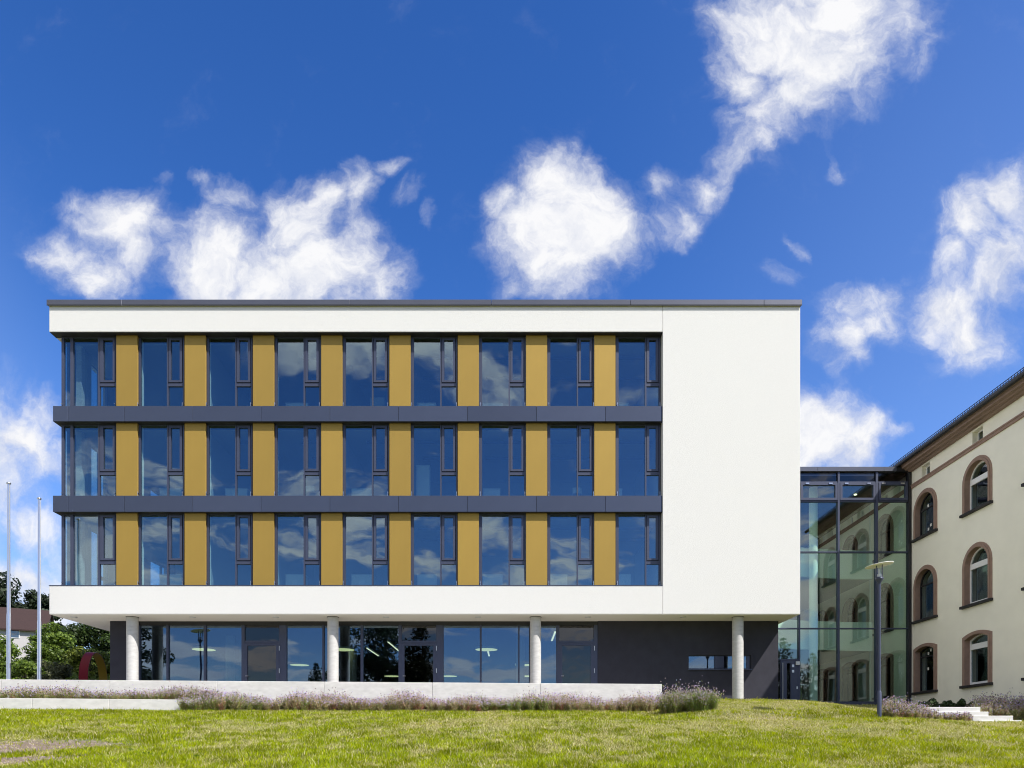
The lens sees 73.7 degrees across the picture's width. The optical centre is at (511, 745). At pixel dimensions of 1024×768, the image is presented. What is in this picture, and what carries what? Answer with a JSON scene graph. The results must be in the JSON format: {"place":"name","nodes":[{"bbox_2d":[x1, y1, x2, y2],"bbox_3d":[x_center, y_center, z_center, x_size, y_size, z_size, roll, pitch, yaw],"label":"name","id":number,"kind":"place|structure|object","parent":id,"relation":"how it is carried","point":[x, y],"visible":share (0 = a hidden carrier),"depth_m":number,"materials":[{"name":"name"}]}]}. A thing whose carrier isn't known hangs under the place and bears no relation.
{"place":"outdoors","nodes":[
{"label":"outdoors","id":0,"kind":"place"},
{"bbox_2d":[0,697,1023,767],"bbox_3d":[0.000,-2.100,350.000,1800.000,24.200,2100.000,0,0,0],"label":"ground","id":1,"kind":"structure","parent":0,"point":[39,741],"depth_m":13.68,"materials":[{"name":"green plant"}]},
{"bbox_2d":[0,633,23,677],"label":"broadleaf tree","id":2,"kind":"object","parent":1,"relation":"on","point":[14,651],"visible":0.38,"depth_m":45.22,"materials":[{"name":"green plant"}]},
{"bbox_2d":[0,571,33,608],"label":"broadleaf tree","id":3,"kind":"object","parent":1,"relation":"on","point":[3,597],"visible":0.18,"depth_m":83.85,"materials":[{"name":"green plant"}]},
{"bbox_2d":[4,659,47,679],"bbox_3d":[-28.586,-3.211,39.902,3.020,3.742,2.893,0,0,0],"label":"bush","id":4,"kind":"object","parent":1,"relation":"on","point":[28,669],"visible":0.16,"depth_m":39.77,"materials":[{"name":"green plant"}]},
{"bbox_2d":[0,607,55,664],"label":"house","id":5,"kind":"structure","parent":1,"relation":"on","point":[23,624],"depth_m":69.69,"materials":[{"name":"white tile"}]},
{"bbox_2d":[12,658,52,678],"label":"broadleaf tree","id":6,"kind":"object","parent":1,"relation":"on","point":[43,664],"visible":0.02,"depth_m":46.33,"materials":[{"name":"green plant"}]},
{"bbox_2d":[23,589,65,630],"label":"broadleaf tree","id":7,"kind":"object","parent":1,"relation":"on","point":[30,598],"visible":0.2,"depth_m":85.91,"materials":[{"name":"green plant"}]},
{"bbox_2d":[27,622,61,646],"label":"broadleaf tree","id":8,"kind":"object","parent":1,"relation":"on","point":[51,628],"visible":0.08,"depth_m":65.34,"materials":[{"name":"green plant"}]},
{"bbox_2d":[21,632,76,670],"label":"broadleaf tree","id":9,"kind":"object","parent":1,"relation":"on","point":[52,653],"visible":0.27,"depth_m":49.20,"materials":[{"name":"green plant"}]},
{"bbox_2d":[29,661,78,679],"bbox_3d":[-26.219,-3.145,39.592,2.157,3.612,2.459,0,0,12],"label":"bush","id":10,"kind":"object","parent":1,"relation":"on","point":[62,672],"visible":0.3,"depth_m":39.12,"materials":[{"name":"green plant"}]},
{"bbox_2d":[0,739,138,763],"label":"gravel","id":11,"kind":"structure","parent":1,"relation":"on","point":[69,741],"depth_m":12.67,"materials":[{"name":"stone"}]},
{"bbox_2d":[58,623,109,665],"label":"broadleaf tree","id":12,"kind":"object","parent":1,"relation":"on","point":[83,634],"visible":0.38,"depth_m":60.82,"materials":[{"name":"green plant"}]},
{"bbox_2d":[0,698,181,709],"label":"planter wall","id":13,"kind":"structure","parent":1,"relation":"on","point":[54,703],"depth_m":21.81,"materials":[{"name":"concrete"}]},
{"bbox_2d":[0,679,661,709],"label":"terrace wall","id":14,"kind":"structure","parent":1,"relation":"on","point":[273,690],"depth_m":23.41,"materials":[{"name":"concrete"}]},
{"bbox_2d":[175,683,668,711],"bbox_3d":[-2.603,-1.607,22.875,16.464,1.018,1.867,0,0,-4],"label":"lavender bed","id":15,"kind":"object","parent":1,"relation":"on","point":[410,701],"visible":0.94,"depth_m":22.49,"materials":[{"name":"purple plant"}]},
{"bbox_2d":[47,300,801,698],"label":"office building","id":16,"kind":"structure","parent":1,"relation":"on","point":[709,596],"depth_m":26.86,"materials":[{"name":"white plaster"},{"name":"glass"},{"name":"gold metal"}]},
{"bbox_2d":[66,340,75,405],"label":"side window","id":17,"kind":"structure","parent":16,"relation":"in","point":[67,342],"depth_m":27.30,"materials":[{"name":"grey glass"}]},
{"bbox_2d":[66,427,75,495],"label":"side window","id":18,"kind":"structure","parent":16,"relation":"in","point":[67,429],"depth_m":27.30,"materials":[{"name":"grey glass"}]},
{"bbox_2d":[66,516,75,584],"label":"side window","id":19,"kind":"structure","parent":16,"relation":"in","point":[68,518],"depth_m":27.30,"materials":[{"name":"grey glass"}]},
{"bbox_2d":[61,337,115,405],"bbox_3d":[-16.711,-14.735,26.967,2.174,2.850,0.200,0,0,0],"label":"corner window","id":20,"kind":"structure","parent":16,"relation":"in","point":[101,382],"depth_m":26.97,"materials":[{"name":"grey metal"}]},
{"bbox_2d":[61,424,115,495],"bbox_3d":[-16.711,-11.250,26.967,2.174,2.900,0.200,0,0,0],"label":"corner window","id":21,"kind":"structure","parent":16,"relation":"in","point":[101,471],"depth_m":26.97,"materials":[{"name":"grey metal"}]},
{"bbox_2d":[61,514,115,584],"bbox_3d":[-16.711,-7.721,26.967,2.174,2.878,0.200,0,0,0],"label":"corner window","id":22,"kind":"structure","parent":16,"relation":"in","point":[101,560],"depth_m":26.97,"materials":[{"name":"grey metal"}]},
{"bbox_2d":[91,364,107,405],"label":"side window","id":23,"kind":"structure","parent":16,"relation":"in","point":[106,388],"depth_m":29.84,"materials":[{"name":"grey glass"}]},
{"bbox_2d":[91,447,107,495],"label":"side window","id":24,"kind":"structure","parent":16,"relation":"in","point":[106,459],"depth_m":29.84,"materials":[{"name":"grey glass"}]},
{"bbox_2d":[92,531,107,584],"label":"side window","id":25,"kind":"structure","parent":16,"relation":"in","point":[105,579],"depth_m":29.84,"materials":[{"name":"grey glass"}]},
{"bbox_2d":[137,337,184,405],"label":"window","id":26,"kind":"structure","parent":16,"relation":"in","point":[170,383],"depth_m":26.97,"materials":[{"name":"grey metal"}]},
{"bbox_2d":[137,424,184,495],"bbox_3d":[-13.872,-11.250,26.962,1.841,2.900,0.190,0,0,0],"label":"window","id":27,"kind":"structure","parent":16,"relation":"in","point":[170,472],"depth_m":26.97,"materials":[{"name":"grey metal"}]},
{"bbox_2d":[137,514,184,584],"bbox_3d":[-13.872,-7.721,26.962,1.841,2.878,0.190,0,0,0],"label":"window","id":28,"kind":"structure","parent":16,"relation":"in","point":[170,561],"depth_m":26.97,"materials":[{"name":"grey metal"}]},
{"bbox_2d":[159,488,182,495],"bbox_3d":[-13.993,-10.172,28.177,0.930,0.745,0.450,0,0,0],"label":"cabinet","id":29,"kind":"object","parent":16,"relation":"on","point":[174,491],"visible":0.39,"depth_m":27.97,"materials":[{"name":"white"}]},
{"bbox_2d":[159,574,182,584],"bbox_3d":[-13.993,-6.654,28.177,0.930,0.745,0.450,0,0,0],"label":"cabinet","id":30,"kind":"object","parent":16,"relation":"on","point":[175,579],"visible":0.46,"depth_m":27.97,"materials":[{"name":"white"}]},
{"bbox_2d":[206,337,252,405],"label":"window","id":31,"kind":"structure","parent":16,"relation":"in","point":[238,383],"depth_m":26.97,"materials":[{"name":"grey metal"}]},
{"bbox_2d":[206,424,252,495],"bbox_3d":[-11.174,-11.250,26.962,1.840,2.900,0.190,0,0,0],"label":"window","id":32,"kind":"structure","parent":16,"relation":"in","point":[238,472],"depth_m":26.97,"materials":[{"name":"grey metal"}]},
{"bbox_2d":[206,514,252,584],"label":"window","id":33,"kind":"structure","parent":16,"relation":"in","point":[238,561],"depth_m":26.97,"materials":[{"name":"grey metal"}]},
{"bbox_2d":[225,488,249,495],"bbox_3d":[-11.295,-10.172,28.177,0.930,0.745,0.450,0,0,0],"label":"cabinet","id":34,"kind":"object","parent":16,"relation":"on","point":[240,491],"visible":0.4,"depth_m":27.97,"materials":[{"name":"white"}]},
{"bbox_2d":[241,625,286,680],"bbox_3d":[-10.221,-3.427,28.155,1.855,3.094,0.210,0,0,0],"label":"door","id":35,"kind":"structure","parent":16,"relation":"in","point":[263,648],"depth_m":28.16,"materials":[{"name":"grey glass"}]},
{"bbox_2d":[285,574,308,584],"bbox_3d":[-8.877,-6.654,28.177,0.830,0.745,0.450,0,0,0],"label":"cabinet","id":36,"kind":"object","parent":16,"relation":"on","point":[294,579],"visible":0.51,"depth_m":27.97,"materials":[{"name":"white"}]},
{"bbox_2d":[274,337,320,405],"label":"window","id":37,"kind":"structure","parent":16,"relation":"in","point":[307,383],"depth_m":26.97,"materials":[{"name":"grey metal"}]},
{"bbox_2d":[274,424,320,495],"bbox_3d":[-8.476,-11.250,26.962,1.840,2.900,0.190,0,0,0],"label":"window","id":38,"kind":"structure","parent":16,"relation":"in","point":[307,472],"depth_m":26.97,"materials":[{"name":"grey metal"}]},
{"bbox_2d":[274,514,320,584],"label":"window","id":39,"kind":"structure","parent":16,"relation":"in","point":[307,561],"depth_m":26.97,"materials":[{"name":"grey metal"}]},
{"bbox_2d":[351,488,374,495],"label":"cabinet","id":40,"kind":"object","parent":16,"relation":"on","point":[361,491],"visible":0.41,"depth_m":27.97,"materials":[{"name":"white"}]},
{"bbox_2d":[351,574,375,584],"bbox_3d":[-6.129,-6.654,28.177,0.930,0.745,0.450,0,0,0],"label":"cabinet","id":41,"kind":"object","parent":16,"relation":"on","point":[361,579],"visible":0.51,"depth_m":27.97,"materials":[{"name":"white"}]},
{"bbox_2d":[343,337,388,405],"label":"window","id":42,"kind":"structure","parent":16,"relation":"in","point":[375,383],"depth_m":26.97,"materials":[{"name":"grey metal"}]},
{"bbox_2d":[343,424,388,495],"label":"window","id":43,"kind":"structure","parent":16,"relation":"in","point":[375,472],"depth_m":26.97,"materials":[{"name":"grey metal"}]},
{"bbox_2d":[343,514,388,584],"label":"window","id":44,"kind":"structure","parent":16,"relation":"in","point":[375,561],"depth_m":26.97,"materials":[{"name":"grey metal"}]},
{"bbox_2d":[370,397,385,405],"bbox_3d":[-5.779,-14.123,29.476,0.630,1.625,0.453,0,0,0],"label":"table","id":45,"kind":"object","parent":16,"relation":"on","point":[379,401],"visible":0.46,"depth_m":29.25,"materials":[{"name":"white"}]},
{"bbox_2d":[398,625,443,682],"bbox_3d":[-3.751,-3.427,28.155,1.855,3.094,0.210,0,0,0],"label":"door","id":46,"kind":"structure","parent":16,"relation":"in","point":[420,648],"depth_m":28.16,"materials":[{"name":"grey glass"}]},
{"bbox_2d":[416,465,430,495],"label":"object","id":47,"kind":"object","parent":16,"relation":"on","point":[423,480],"visible":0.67,"depth_m":28.15,"materials":[{"name":"white"}]},
{"bbox_2d":[417,574,437,584],"bbox_3d":[-3.481,-6.654,28.177,0.830,0.745,0.450,0,0,0],"label":"cabinet","id":48,"kind":"object","parent":16,"relation":"on","point":[427,579],"visible":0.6,"depth_m":27.97,"materials":[{"name":"white"}]},
{"bbox_2d":[411,337,456,405],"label":"window","id":49,"kind":"structure","parent":16,"relation":"in","point":[443,383],"depth_m":26.97,"materials":[{"name":"grey metal"}]},
{"bbox_2d":[411,424,456,495],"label":"window","id":50,"kind":"structure","parent":16,"relation":"in","point":[443,472],"depth_m":26.97,"materials":[{"name":"grey metal"}]},
{"bbox_2d":[411,514,456,584],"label":"window","id":51,"kind":"structure","parent":16,"relation":"in","point":[443,561],"depth_m":26.97,"materials":[{"name":"grey metal"}]},
{"bbox_2d":[475,634,497,650],"bbox_3d":[-1.163,-4.731,31.000,1.040,0.723,1.040,0,0,0],"label":"pendant lamp","id":52,"kind":"object","parent":16,"relation":"hanging from","point":[488,648],"visible":0.92,"depth_m":30.82,"materials":[{"name":"white"}]},
{"bbox_2d":[483,488,500,495],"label":"cabinet","id":53,"kind":"object","parent":16,"relation":"on","point":[491,491],"visible":0.51,"depth_m":27.97,"materials":[{"name":"white"}]},
{"bbox_2d":[483,574,502,584],"bbox_3d":[-0.782,-6.654,28.177,0.830,0.745,0.450,0,0,0],"label":"cabinet","id":54,"kind":"object","parent":16,"relation":"on","point":[492,579],"visible":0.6,"depth_m":27.97,"materials":[{"name":"white"}]},
{"bbox_2d":[484,357,520,359],"bbox_3d":[-0.182,-15.960,28.017,1.940,0.160,0.100,0,0,0],"label":"ceiling light","id":55,"kind":"object","parent":16,"relation":"hanging from","point":[500,358],"visible":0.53,"depth_m":27.98,"materials":[{"name":"silver metal"}]},
{"bbox_2d":[484,441,520,443],"bbox_3d":[-0.182,-12.500,28.017,1.940,0.160,0.100,0,0,0],"label":"ceiling light","id":56,"kind":"object","parent":16,"relation":"hanging from","point":[500,442],"visible":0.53,"depth_m":27.97,"materials":[{"name":"silver metal"}]},
{"bbox_2d":[479,337,525,405],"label":"window","id":57,"kind":"structure","parent":16,"relation":"in","point":[512,383],"depth_m":26.97,"materials":[{"name":"grey metal"}]},
{"bbox_2d":[479,424,525,495],"bbox_3d":[-0.382,-11.250,26.962,1.840,2.900,0.190,0,0,0],"label":"window","id":58,"kind":"structure","parent":16,"relation":"in","point":[512,472],"depth_m":26.97,"materials":[{"name":"grey metal"}]},
{"bbox_2d":[479,514,525,584],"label":"window","id":59,"kind":"structure","parent":16,"relation":"in","point":[512,561],"depth_m":26.97,"materials":[{"name":"grey metal"}]},
{"bbox_2d":[550,574,567,584],"bbox_3d":[1.891,-6.654,28.177,0.780,0.745,0.450,0,0,0],"label":"cabinet","id":60,"kind":"object","parent":16,"relation":"on","point":[558,579],"visible":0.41,"depth_m":27.97,"materials":[{"name":"white"}]},
{"bbox_2d":[550,455,589,459],"bbox_3d":[2.516,-12.500,29.567,1.940,0.160,0.100,0,0,0],"label":"ceiling light","id":61,"kind":"object","parent":16,"relation":"hanging from","point":[567,458],"visible":0.87,"depth_m":29.52,"materials":[{"name":"blue glass"}]},
{"bbox_2d":[550,376,589,379],"bbox_3d":[2.516,-15.960,29.567,1.940,0.160,0.100,0,0,0],"label":"ceiling light","id":62,"kind":"object","parent":16,"relation":"hanging from","point":[567,378],"visible":0.87,"depth_m":29.52,"materials":[{"name":"blue metal"}]},
{"bbox_2d":[550,357,589,359],"bbox_3d":[2.516,-15.960,28.017,1.940,0.160,0.100,0,0,0],"label":"ceiling light","id":63,"kind":"object","parent":16,"relation":"hanging from","point":[568,358],"visible":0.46,"depth_m":27.98,"materials":[{"name":"blue metal"}]},
{"bbox_2d":[550,441,589,443],"bbox_3d":[2.516,-12.500,28.017,1.940,0.160,0.100,0,0,0],"label":"ceiling light","id":64,"kind":"object","parent":16,"relation":"hanging from","point":[568,442],"visible":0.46,"depth_m":27.97,"materials":[{"name":"metal"}]},
{"bbox_2d":[547,337,593,405],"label":"window","id":65,"kind":"structure","parent":16,"relation":"in","point":[580,383],"depth_m":26.97,"materials":[{"name":"grey metal"}]},
{"bbox_2d":[547,424,593,495],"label":"window","id":66,"kind":"structure","parent":16,"relation":"in","point":[580,472],"depth_m":26.97,"materials":[{"name":"grey metal"}]},
{"bbox_2d":[547,514,593,584],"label":"window","id":67,"kind":"structure","parent":16,"relation":"in","point":[580,561],"depth_m":26.97,"materials":[{"name":"grey metal"}]},
{"bbox_2d":[556,625,597,683],"bbox_3d":[2.677,-3.427,28.155,1.707,3.094,0.210,0,0,0],"label":"door","id":68,"kind":"structure","parent":16,"relation":"in","point":[576,646],"depth_m":28.16,"materials":[{"name":"grey glass"}]},
{"bbox_2d":[619,574,630,584],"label":"cabinet","id":69,"kind":"object","parent":16,"relation":"on","point":[624,579],"visible":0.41,"depth_m":27.97,"materials":[{"name":"blue"}]},
{"bbox_2d":[615,337,659,405],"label":"window","id":70,"kind":"structure","parent":16,"relation":"in","point":[650,383],"depth_m":26.97,"materials":[{"name":"grey metal"}]},
{"bbox_2d":[615,424,659,495],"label":"window","id":71,"kind":"structure","parent":16,"relation":"in","point":[650,472],"depth_m":26.97,"materials":[{"name":"grey metal"}]},
{"bbox_2d":[615,514,659,584],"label":"window","id":72,"kind":"structure","parent":16,"relation":"in","point":[650,561],"depth_m":26.97,"materials":[{"name":"grey metal"}]},
{"bbox_2d":[688,656,751,669],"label":"slot window","id":73,"kind":"structure","parent":16,"relation":"in","point":[718,660],"depth_m":28.17,"materials":[{"name":"blue glass"}]},
{"bbox_2d":[654,679,693,713],"bbox_3d":[5.219,-1.579,21.916,1.295,1.165,1.101,0,0,0],"label":"flowering shrub","id":74,"kind":"object","parent":1,"relation":"on","point":[674,701],"visible":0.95,"depth_m":21.76,"materials":[{"name":"green plant"}]},
{"bbox_2d":[682,681,725,711],"bbox_3d":[5.972,-1.619,21.317,1.326,1.166,1.079,0,0,-21],"label":"flowering shrub","id":75,"kind":"object","parent":1,"relation":"on","point":[700,700],"visible":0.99,"depth_m":21.13,"materials":[{"name":"green plant"}]},
{"bbox_2d":[778,467,910,704],"bbox_3d":[14.617,-7.123,37.065,7.315,11.006,12.470,0,0,0],"label":"glass link","id":76,"kind":"object","parent":1,"relation":"on","point":[831,498],"visible":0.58,"depth_m":32.04,"materials":[{"name":"dark metal"},{"name":"glass"}]},
{"bbox_2d":[778,660,798,699],"bbox_3d":[12.007,-2.896,30.940,1.956,1.953,0.220,0,0,0],"label":"door","id":77,"kind":"structure","parent":76,"relation":"in","point":[788,671],"depth_m":30.92,"materials":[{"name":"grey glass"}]},
{"bbox_2d":[800,483,837,499],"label":"vent window","id":78,"kind":"structure","parent":76,"relation":"in","point":[835,485],"depth_m":30.90,"materials":[{"name":"grey metal"}]},
{"bbox_2d":[840,483,875,499],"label":"vent window","id":79,"kind":"structure","parent":76,"relation":"in","point":[873,485],"depth_m":30.90,"materials":[{"name":"grey metal"}]},
{"bbox_2d":[878,483,907,499],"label":"vent window","id":80,"kind":"structure","parent":76,"relation":"in","point":[905,485],"depth_m":30.90,"materials":[{"name":"grey metal"}]},
{"bbox_2d":[865,561,893,717],"bbox_3d":[10.546,-2.917,19.600,0.746,4.670,0.752,0,0,0],"label":"park lamp","id":81,"kind":"object","parent":1,"relation":"on","point":[879,578],"visible":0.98,"depth_m":19.57,"materials":[{"name":"grey metal"}]},
{"bbox_2d":[882,692,924,717],"bbox_3d":[11.365,-1.205,19.955,1.215,0.865,1.055,0,0,32],"label":"flowering shrub","id":82,"kind":"object","parent":1,"relation":"on","point":[891,703],"visible":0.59,"depth_m":19.85,"materials":[{"name":"purple plant"}]},
{"bbox_2d":[800,367,1023,706],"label":"old building","id":83,"kind":"structure","parent":1,"relation":"on","point":[966,470],"depth_m":28.24,"materials":[{"name":"beige paint"}]},
{"bbox_2d":[818,669,828,700],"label":"window","id":84,"kind":"structure","parent":83,"relation":"in","point":[821,671],"depth_m":40.16,"materials":[{"name":"stone"}]},
{"bbox_2d":[842,662,857,700],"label":"window","id":85,"kind":"structure","parent":83,"relation":"in","point":[845,668],"depth_m":37.17,"materials":[{"name":"stone"}]},
{"bbox_2d":[842,598,857,621],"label":"window","id":86,"kind":"structure","parent":83,"relation":"in","point":[845,612],"depth_m":37.00,"materials":[{"name":"stone"}]},
{"bbox_2d":[842,535,857,550],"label":"window","id":87,"kind":"structure","parent":83,"relation":"in","point":[851,538],"depth_m":36.72,"materials":[{"name":"glass"}]},
{"bbox_2d":[872,653,893,699],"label":"window","id":88,"kind":"structure","parent":83,"relation":"in","point":[883,656],"depth_m":32.53,"materials":[{"name":"stone"}]},
{"bbox_2d":[872,583,893,635],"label":"window","id":89,"kind":"structure","parent":83,"relation":"in","point":[884,586],"depth_m":32.75,"materials":[{"name":"stone"}]},
{"bbox_2d":[872,514,893,562],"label":"window","id":90,"kind":"structure","parent":83,"relation":"in","point":[882,520],"depth_m":33.37,"materials":[{"name":"stone"}]},
{"bbox_2d":[911,643,937,694],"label":"window","id":91,"kind":"structure","parent":83,"relation":"in","point":[917,652],"depth_m":30.51,"materials":[{"name":"stone"}]},
{"bbox_2d":[911,565,937,623],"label":"window","id":92,"kind":"structure","parent":83,"relation":"in","point":[917,587],"depth_m":30.45,"materials":[{"name":"stone"}]},
{"bbox_2d":[911,488,937,542],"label":"window","id":93,"kind":"structure","parent":83,"relation":"in","point":[917,513],"depth_m":30.36,"materials":[{"name":"stone"}]},
{"bbox_2d":[959,630,992,688],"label":"window","id":94,"kind":"structure","parent":83,"relation":"in","point":[968,646],"depth_m":27.07,"materials":[{"name":"stone"}]},
{"bbox_2d":[959,542,992,609],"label":"window","id":95,"kind":"structure","parent":83,"relation":"in","point":[968,566],"depth_m":27.02,"materials":[{"name":"stone"}]},
{"bbox_2d":[959,455,992,517],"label":"window","id":96,"kind":"structure","parent":83,"relation":"in","point":[968,482],"depth_m":26.93,"materials":[{"name":"stone"}]},
{"bbox_2d":[882,699,972,721],"bbox_3d":[12.133,-1.014,20.129,2.996,0.674,1.339,0,0,0],"label":"lavender patch","id":97,"kind":"object","parent":1,"relation":"on","point":[964,716],"visible":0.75,"depth_m":19.70,"materials":[{"name":"purple plant"}]},
{"bbox_2d":[918,698,973,706],"bbox_3d":[15.567,-1.456,24.499,2.783,0.627,1.514,0,0,0],"label":"ground cover","id":98,"kind":"object","parent":1,"relation":"on","point":[961,702],"visible":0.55,"depth_m":24.09,"materials":[{"name":"green plant"}]},
{"bbox_2d":[923,707,1021,721],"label":"garden steps","id":99,"kind":"structure","parent":1,"relation":"on","point":[977,714],"depth_m":20.70,"materials":[{"name":"concrete"}]},
{"bbox_2d":[965,688,1023,719],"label":"lavender hedge","id":100,"kind":"object","parent":1,"relation":"on","point":[1014,708],"visible":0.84,"depth_m":22.95,"materials":[{"name":"purple plant"}]},
{"bbox_2d":[0,0,1023,648],"label":"sky","id":101,"kind":"structure","parent":0,"point":[859,162],"materials":[{"name":"blue"}]},
{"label":"planting bed","id":102,"kind":"structure","parent":0,"visible":0},
{"bbox_2d":[0,679,227,700],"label":"lavender strip","id":103,"kind":"object","parent":102,"relation":"on","point":[69,693],"visible":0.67,"depth_m":22.20,"materials":[{"name":"purple plant"}]},
{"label":"terrace","id":104,"kind":"structure","parent":0,"visible":0},
{"bbox_2d":[6,482,10,678],"bbox_3d":[-18.425,-5.771,25.000,0.168,7.781,0.156,0,0,0],"label":"flagpole","id":105,"kind":"object","parent":104,"relation":"on","point":[8,645],"visible":0.81,"depth_m":24.96,"materials":[{"name":"metal"}]},
{"bbox_2d":[37,497,41,679],"bbox_3d":[-18.277,-5.744,26.400,0.168,7.728,0.156,0,0,0],"label":"flagpole","id":106,"kind":"object","parent":104,"relation":"on","point":[39,602],"visible":0.86,"depth_m":26.36,"materials":[{"name":"metal"}]},
{"bbox_2d":[60,646,109,679],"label":"shrub","id":107,"kind":"object","parent":104,"relation":"on","point":[74,655],"visible":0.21,"depth_m":41.19,"materials":[{"name":"green plant"}]},
{"bbox_2d":[79,652,107,679],"bbox_3d":[-20.221,-3.200,33.000,0.380,2.640,2.640,0,0,-13],"label":"ring sculpture","id":108,"kind":"object","parent":104,"relation":"on","point":[85,663],"visible":0.56,"depth_m":32.46,"materials":[{"name":"red paint"}]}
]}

